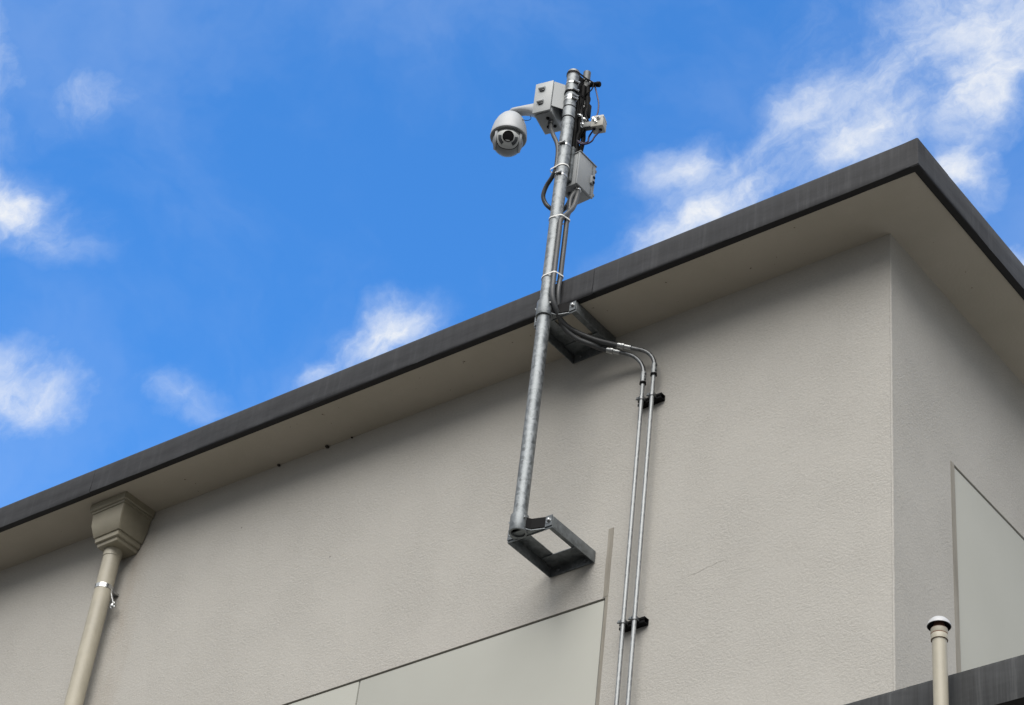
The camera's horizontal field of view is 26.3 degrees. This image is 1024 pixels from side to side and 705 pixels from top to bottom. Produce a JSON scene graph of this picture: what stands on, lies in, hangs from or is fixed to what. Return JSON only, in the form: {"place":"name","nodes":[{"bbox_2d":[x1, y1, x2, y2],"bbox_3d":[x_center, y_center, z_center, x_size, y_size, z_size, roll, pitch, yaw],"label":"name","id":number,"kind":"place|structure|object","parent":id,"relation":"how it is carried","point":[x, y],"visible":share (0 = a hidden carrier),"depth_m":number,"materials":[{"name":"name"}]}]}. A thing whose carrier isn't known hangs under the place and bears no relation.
{"place":"outdoors","nodes":[
{"label":"outdoors","id":0,"kind":"place"},
{"bbox_2d":[0,0,1023,507],"label":"sky","id":1,"kind":"structure","parent":0,"point":[211,211],"materials":[{"name":"blue"}]},
{"bbox_2d":[845,655,1023,704],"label":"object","id":2,"kind":"structure","parent":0,"point":[999,682],"depth_m":6.67,"materials":[{"name":"grey metal"}]},
{"bbox_2d":[927,616,951,704],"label":"vent pipe","id":3,"kind":"object","parent":2,"relation":"attached to","point":[938,627],"visible":1,"depth_m":6.72,"materials":[{"name":"beige paint"}]},
{"label":"ground","id":4,"kind":"structure","parent":0,"visible":0},
{"bbox_2d":[0,138,1023,704],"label":"building","id":5,"kind":"structure","parent":4,"relation":"on","point":[834,506],"depth_m":9.25,"materials":[{"name":"paint"}]},
{"bbox_2d":[64,491,154,704],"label":"downpipe","id":6,"kind":"object","parent":5,"relation":"attached to","point":[121,522],"visible":1,"depth_m":11.21,"materials":[{"name":"beige paint"}]},
{"bbox_2d":[507,511,595,577],"bbox_3d":[0.141,0.774,8.991,0.233,0.082,0.370,-23,-48,32],"label":"wall bracket","id":7,"kind":"object","parent":5,"relation":"attached to","point":[523,542],"depth_m":9.02,"materials":[{"name":"metal"}]},
{"bbox_2d":[512,68,579,531],"bbox_3d":[0.163,-0.316,9.756,0.064,2.697,0.064,-23,-48,32],"label":"mast","id":8,"kind":"object","parent":7,"relation":"on","point":[526,460],"visible":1,"depth_m":9.54,"materials":[{"name":"metal"}]},
{"bbox_2d":[541,271,563,281],"bbox_3d":[0.177,-0.333,9.760,0.096,0.016,0.069,-23,-48,32],"label":"cable tie","id":9,"kind":"object","parent":8,"relation":"attached to","point":[551,272],"visible":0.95,"depth_m":9.74,"materials":[{"name":"white plastic"}]},
{"bbox_2d":[532,79,579,134],"bbox_3d":[0.228,-1.185,10.509,0.212,0.231,0.168,-11,-43,22],"label":"junction box","id":10,"kind":"object","parent":8,"relation":"attached to","point":[550,97],"visible":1,"depth_m":10.48,"materials":[{"name":"grey metal"}]},
{"bbox_2d":[490,103,534,156],"bbox_3d":[0.014,-1.078,10.538,0.248,0.293,0.179,-23,-48,32],"label":"dome camera","id":11,"kind":"object","parent":10,"relation":"attached to","point":[508,135],"visible":0.98,"depth_m":10.48,"materials":[{"name":"white plastic"}]},
{"bbox_2d":[532,80,553,113],"bbox_3d":[0.150,-1.224,10.496,0.093,0.201,0.010,-11,-43,22],"label":"door","id":12,"kind":"structure","parent":10,"relation":"in","point":[546,95],"depth_m":10.49,"materials":[{"name":"white metal"}]},
{"bbox_2d":[541,123,570,211],"bbox_3d":[0.224,-0.868,10.293,0.144,0.547,0.110,32,-45,-27],"label":"flexible conduit","id":13,"kind":"object","parent":8,"relation":"attached to","point":[549,180],"visible":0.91,"depth_m":10.19,"materials":[{"name":"grey plastic"}]},
{"bbox_2d":[549,214,569,224],"bbox_3d":[0.212,-0.604,9.982,0.096,0.016,0.069,-23,-48,32],"label":"cable tie","id":14,"kind":"object","parent":8,"relation":"attached to","point":[558,215],"visible":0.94,"depth_m":9.96,"materials":[{"name":"white plastic"}]},
{"bbox_2d":[550,163,568,172],"bbox_3d":[0.226,-0.851,10.199,0.083,0.024,0.068,-23,-48,32],"label":"cable tie","id":15,"kind":"object","parent":8,"relation":"attached to","point":[560,164],"visible":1,"depth_m":10.18,"materials":[{"name":"white plastic"}]},
{"bbox_2d":[554,140,596,204],"bbox_3d":[0.288,-0.851,10.253,0.121,0.254,0.223,-23,-48,32],"label":"equipment box","id":16,"kind":"object","parent":8,"relation":"attached to","point":[582,172],"visible":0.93,"depth_m":10.23,"materials":[{"name":"metal"}]},
{"bbox_2d":[555,189,606,351],"bbox_3d":[0.338,-0.386,9.870,0.278,0.956,0.084,16,-40,-10],"label":"flexible conduit","id":17,"kind":"object","parent":16,"relation":"attached to","point":[572,335],"visible":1,"depth_m":9.73,"materials":[{"name":"grey plastic"}]},
{"bbox_2d":[550,189,617,347],"bbox_3d":[0.349,-0.398,9.856,0.342,0.957,0.103,12,-39,-5],"label":"flexible conduit","id":18,"kind":"object","parent":16,"relation":"attached to","point":[561,219],"visible":1,"depth_m":9.68,"materials":[{"name":"grey plastic"}]},
{"bbox_2d":[575,152,595,198],"bbox_3d":[0.345,-0.829,10.249,0.011,0.204,0.128,-23,-48,32],"label":"door","id":19,"kind":"structure","parent":16,"relation":"in","point":[584,166],"depth_m":10.23,"materials":[{"name":"grey metal"}]},
{"bbox_2d":[571,93,580,146],"bbox_3d":[0.305,-1.104,10.443,0.031,0.448,0.051,0,-40,9],"label":"cable","id":20,"kind":"object","parent":8,"relation":"attached to","point":[574,129],"visible":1,"depth_m":10.40,"materials":[{"name":"black plastic"}]},
{"bbox_2d":[564,70,590,127],"bbox_3d":[0.310,-1.223,10.516,0.124,0.414,0.087,10,-39,-3],"label":"stub pipe","id":21,"kind":"object","parent":8,"relation":"attached to","point":[586,74],"visible":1,"depth_m":10.57,"materials":[{"name":"metal"}]},
{"bbox_2d":[574,85,585,151],"bbox_3d":[0.326,-1.104,10.440,0.034,0.449,0.049,11,-39,-4],"label":"cable","id":22,"kind":"object","parent":21,"relation":"attached to","point":[579,121],"visible":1,"depth_m":10.42,"materials":[{"name":"black plastic"}]},
{"bbox_2d":[579,86,589,151],"bbox_3d":[0.345,-1.101,10.440,0.035,0.448,0.043,3,-39,5],"label":"cable","id":23,"kind":"object","parent":21,"relation":"attached to","point":[583,137],"visible":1,"depth_m":10.40,"materials":[{"name":"black plastic"}]},
{"bbox_2d":[579,98,590,140],"bbox_3d":[0.354,-1.130,10.450,0.036,0.385,0.075,23,-41,-18],"label":"cable","id":24,"kind":"object","parent":21,"relation":"attached to","point":[587,119],"visible":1,"depth_m":10.38,"materials":[{"name":"black plastic"}]},
{"bbox_2d":[583,103,591,118],"bbox_3d":[0.360,-1.153,10.465,0.026,0.085,0.030,-23,-48,32],"label":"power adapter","id":25,"kind":"object","parent":21,"relation":"attached to","point":[588,106],"visible":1,"depth_m":10.46,"materials":[{"name":"black plastic"}]},
{"bbox_2d":[584,79,593,95],"bbox_3d":[0.364,-1.279,10.559,0.066,0.134,0.018,-18,-45,28],"label":"cable","id":26,"kind":"object","parent":21,"relation":"attached to","point":[592,86],"visible":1,"depth_m":10.54,"materials":[{"name":"black plastic"}]},
{"bbox_2d":[588,81,600,87],"bbox_3d":[0.389,-1.294,10.576,0.092,0.050,0.030,-14,-44,24],"label":"sensor","id":27,"kind":"object","parent":21,"relation":"attached to","point":[597,84],"visible":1,"depth_m":10.55,"materials":[{"name":"black plastic"}]},
{"bbox_2d":[594,86,598,115],"bbox_3d":[0.409,-1.197,10.472,0.063,0.254,0.012,-29,-51,36],"label":"cable","id":28,"kind":"object","parent":27,"relation":"attached to","point":[597,100],"visible":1,"depth_m":10.48,"materials":[{"name":"purple plastic"}]},
{"bbox_2d":[583,115,606,133],"bbox_3d":[0.389,-1.081,10.357,0.105,0.090,0.071,-7,-41,17],"label":"radio","id":29,"kind":"object","parent":21,"relation":"attached to","point":[597,123],"visible":1,"depth_m":10.34,"materials":[{"name":"beige plastic"}]},
{"bbox_2d":[577,129,593,142],"bbox_3d":[0.352,-1.014,10.339,0.100,0.057,0.034,-23,-48,32],"label":"cable","id":30,"kind":"object","parent":29,"relation":"attached to","point":[592,131],"visible":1,"depth_m":10.34,"materials":[{"name":"black plastic"}]},
{"bbox_2d":[577,130,600,144],"bbox_3d":[0.364,-1.010,10.325,0.116,0.074,0.016,-9,-42,20],"label":"cable","id":31,"kind":"object","parent":29,"relation":"attached to","point":[597,133],"visible":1,"depth_m":10.31,"materials":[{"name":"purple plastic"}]},
{"bbox_2d":[577,94,581,118],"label":"cable","id":32,"kind":"object","parent":8,"relation":"attached to","point":[580,102],"visible":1,"depth_m":10.48,"materials":[{"name":"black plastic"}]},
{"bbox_2d":[534,298,615,363],"bbox_3d":[0.258,-0.114,9.717,0.233,0.082,0.370,-23,-48,32],"label":"wall bracket","id":33,"kind":"object","parent":5,"relation":"attached to","point":[562,342],"depth_m":9.74,"materials":[{"name":"metal"}]},
{"bbox_2d":[606,347,646,704],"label":"steel conduit","id":34,"kind":"object","parent":5,"relation":"attached to","point":[615,351],"visible":1,"depth_m":8.96,"materials":[{"name":"grey metal"}]},
{"bbox_2d":[617,615,648,632],"bbox_3d":[0.471,1.066,8.631,0.124,0.027,0.059,-23,-48,32],"label":"strut clamp","id":35,"kind":"object","parent":5,"relation":"attached to","point":[643,621],"visible":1,"depth_m":8.62,"materials":[{"name":"black metal"}]},
{"bbox_2d":[617,342,656,704],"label":"steel conduit","id":36,"kind":"object","parent":5,"relation":"attached to","point":[629,347],"visible":1,"depth_m":8.93,"materials":[{"name":"grey metal"}]},
{"bbox_2d":[636,391,664,408],"bbox_3d":[0.586,0.199,9.340,0.124,0.027,0.059,-23,-48,32],"label":"strut clamp","id":37,"kind":"object","parent":5,"relation":"attached to","point":[659,397],"visible":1,"depth_m":9.33,"materials":[{"name":"black metal"}]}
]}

